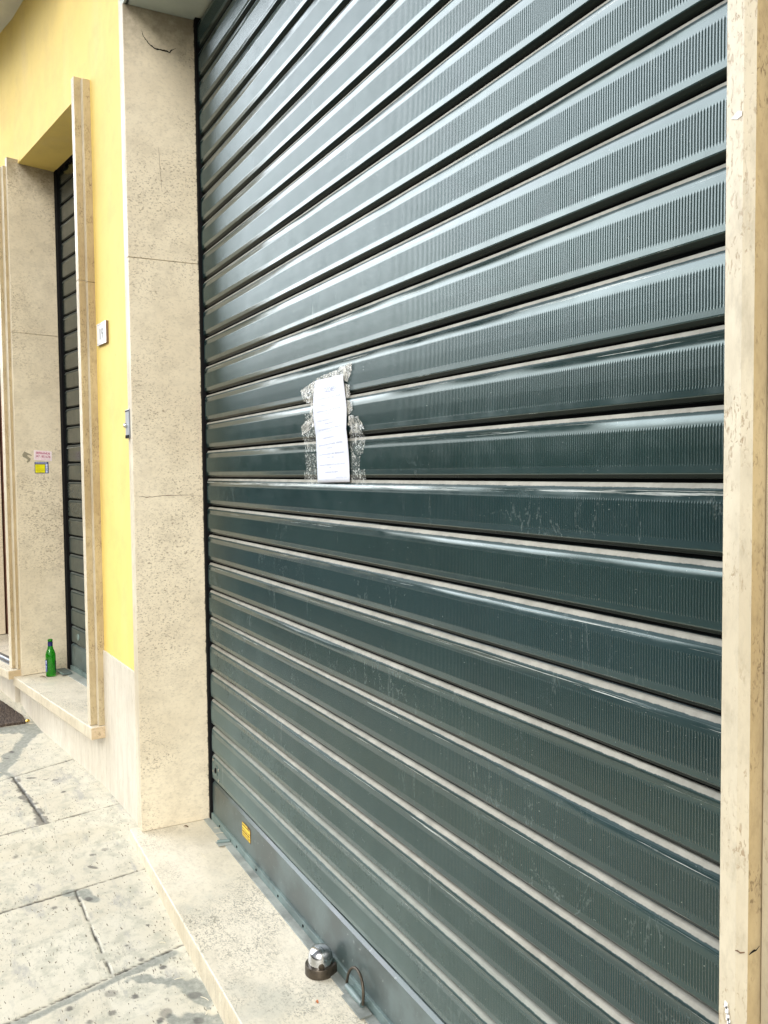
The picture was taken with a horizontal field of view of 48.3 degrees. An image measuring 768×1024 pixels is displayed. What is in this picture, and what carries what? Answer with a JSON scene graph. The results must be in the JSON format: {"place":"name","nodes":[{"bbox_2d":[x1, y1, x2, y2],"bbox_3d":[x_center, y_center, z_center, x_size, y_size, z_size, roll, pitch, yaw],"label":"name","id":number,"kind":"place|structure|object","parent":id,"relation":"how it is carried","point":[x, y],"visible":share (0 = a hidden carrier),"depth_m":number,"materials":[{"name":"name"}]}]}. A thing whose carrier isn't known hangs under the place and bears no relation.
{"place":"outdoors","nodes":[
{"label":"outdoors","id":0,"kind":"place"},
{"bbox_2d":[0,645,223,1023],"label":"pavement","id":1,"kind":"structure","parent":0,"point":[87,926],"depth_m":2.84,"materials":[{"name":"stone"}]},
{"bbox_2d":[0,700,25,726],"bbox_3d":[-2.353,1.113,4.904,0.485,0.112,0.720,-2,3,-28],"label":"doormat","id":2,"kind":"object","parent":1,"relation":"on","point":[10,716],"visible":1,"depth_m":4.75,"materials":[{"name":"brown carpet"}]},
{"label":"road","id":3,"kind":"structure","parent":0,"visible":0},
{"bbox_2d":[0,0,211,824],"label":"building","id":4,"kind":"structure","parent":3,"relation":"on","point":[49,49],"depth_m":3.65,"materials":[{"name":"yellow paint"}]},
{"bbox_2d":[0,166,67,679],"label":"doorway surround","id":5,"kind":"object","parent":4,"relation":"attached to","point":[10,667],"visible":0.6,"depth_m":4.67,"materials":[{"name":"stone"}]},
{"bbox_2d":[0,378,7,633],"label":"door","id":6,"kind":"structure","parent":5,"relation":"attached to","point":[3,520],"depth_m":5.71,"materials":[{"name":"brown paint"}]},
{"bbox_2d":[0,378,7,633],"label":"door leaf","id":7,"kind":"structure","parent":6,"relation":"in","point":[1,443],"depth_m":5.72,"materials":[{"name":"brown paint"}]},
{"bbox_2d":[5,76,104,739],"bbox_3d":[-1.559,-0.452,4.260,0.338,2.864,1.239,-3,3,-37],"label":"doorway surround","id":8,"kind":"object","parent":4,"relation":"attached to","point":[73,699],"visible":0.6,"depth_m":4.64,"materials":[{"name":"stone"}]},
{"bbox_2d":[22,451,31,462],"bbox_3d":[-1.950,-0.300,4.673,0.052,0.062,0.001,-3,4,-43],"label":"torn paper","id":9,"kind":"object","parent":8,"relation":"attached to","point":[24,454],"visible":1,"depth_m":4.67,"materials":[{"name":"paper"}]},
{"bbox_2d":[35,462,48,472],"bbox_3d":[-1.893,-0.245,4.729,0.076,0.062,0.002,-3,4,-43],"label":"sticker","id":10,"kind":"object","parent":8,"relation":"attached to","point":[41,467],"visible":1,"depth_m":4.73,"materials":[{"name":"yellow paper"}]},
{"bbox_2d":[34,450,51,460],"bbox_3d":[-1.887,-0.312,4.732,0.099,0.061,0.001,-3,4,-43],"label":"sticker","id":11,"kind":"object","parent":8,"relation":"attached to","point":[43,455],"visible":1,"depth_m":4.73,"materials":[{"name":"paper"}]},
{"bbox_2d":[45,639,55,676],"bbox_3d":[-1.828,0.798,4.690,0.055,0.204,0.054,-2,3,-28],"label":"bottle","id":12,"kind":"object","parent":8,"relation":"on","point":[50,662],"visible":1,"depth_m":4.67,"materials":[{"name":"green glass"}]},
{"bbox_2d":[54,154,86,678],"bbox_3d":[-1.452,-0.532,4.355,0.048,2.876,1.138,-3,3,-37],"label":"roller shutter","id":13,"kind":"object","parent":8,"relation":"attached to","point":[69,399],"visible":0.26,"depth_m":4.70,"materials":[{"name":"metal"}]},
{"bbox_2d":[97,320,108,346],"bbox_3d":[-1.189,-0.754,3.613,0.012,0.092,0.134,-2,3,-34],"label":"house number plate","id":14,"kind":"object","parent":4,"relation":"attached to","point":[102,334],"visible":1,"depth_m":3.59,"materials":[{"name":"white tile"}]},
{"bbox_2d":[123,409,130,438],"bbox_3d":[-0.991,-0.342,3.322,0.032,0.113,0.071,-2,3,-28],"label":"entry panel","id":15,"kind":"object","parent":4,"relation":"attached to","point":[126,424],"visible":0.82,"depth_m":3.31,"materials":[{"name":"silver metal"}]},
{"bbox_2d":[118,0,767,1023],"bbox_3d":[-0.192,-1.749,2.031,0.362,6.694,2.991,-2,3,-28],"label":"doorway surround","id":16,"kind":"object","parent":4,"relation":"attached to","point":[246,940],"visible":0.92,"depth_m":2.98,"materials":[{"name":"stone"}]},
{"bbox_2d":[305,943,336,980],"bbox_3d":[-0.170,1.247,2.392,0.105,0.073,0.087,-2,3,-28],"label":"floor lock","id":17,"kind":"object","parent":16,"relation":"attached to","point":[320,965],"visible":0.99,"depth_m":2.36,"materials":[{"name":"silver metal"}]},
{"bbox_2d":[194,0,727,1023],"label":"roller shutter","id":18,"kind":"object","parent":16,"relation":"attached to","point":[464,690],"visible":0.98,"depth_m":1.73,"materials":[{"name":"paint"}]},
{"bbox_2d":[242,821,250,843],"bbox_3d":[-0.495,1.150,3.071,0.001,0.054,0.092,-2,3,-28],"label":"sticker","id":19,"kind":"object","parent":18,"relation":"attached to","point":[246,834],"visible":1,"depth_m":3.07,"materials":[{"name":"paper"}]},
{"bbox_2d":[301,363,363,484],"bbox_3d":[-0.148,-0.231,2.315,0.013,0.317,0.429,-2,3,-28],"label":"paper notice","id":20,"kind":"object","parent":18,"relation":"attached to","point":[329,409],"visible":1,"depth_m":2.30,"materials":[{"name":"paper"}]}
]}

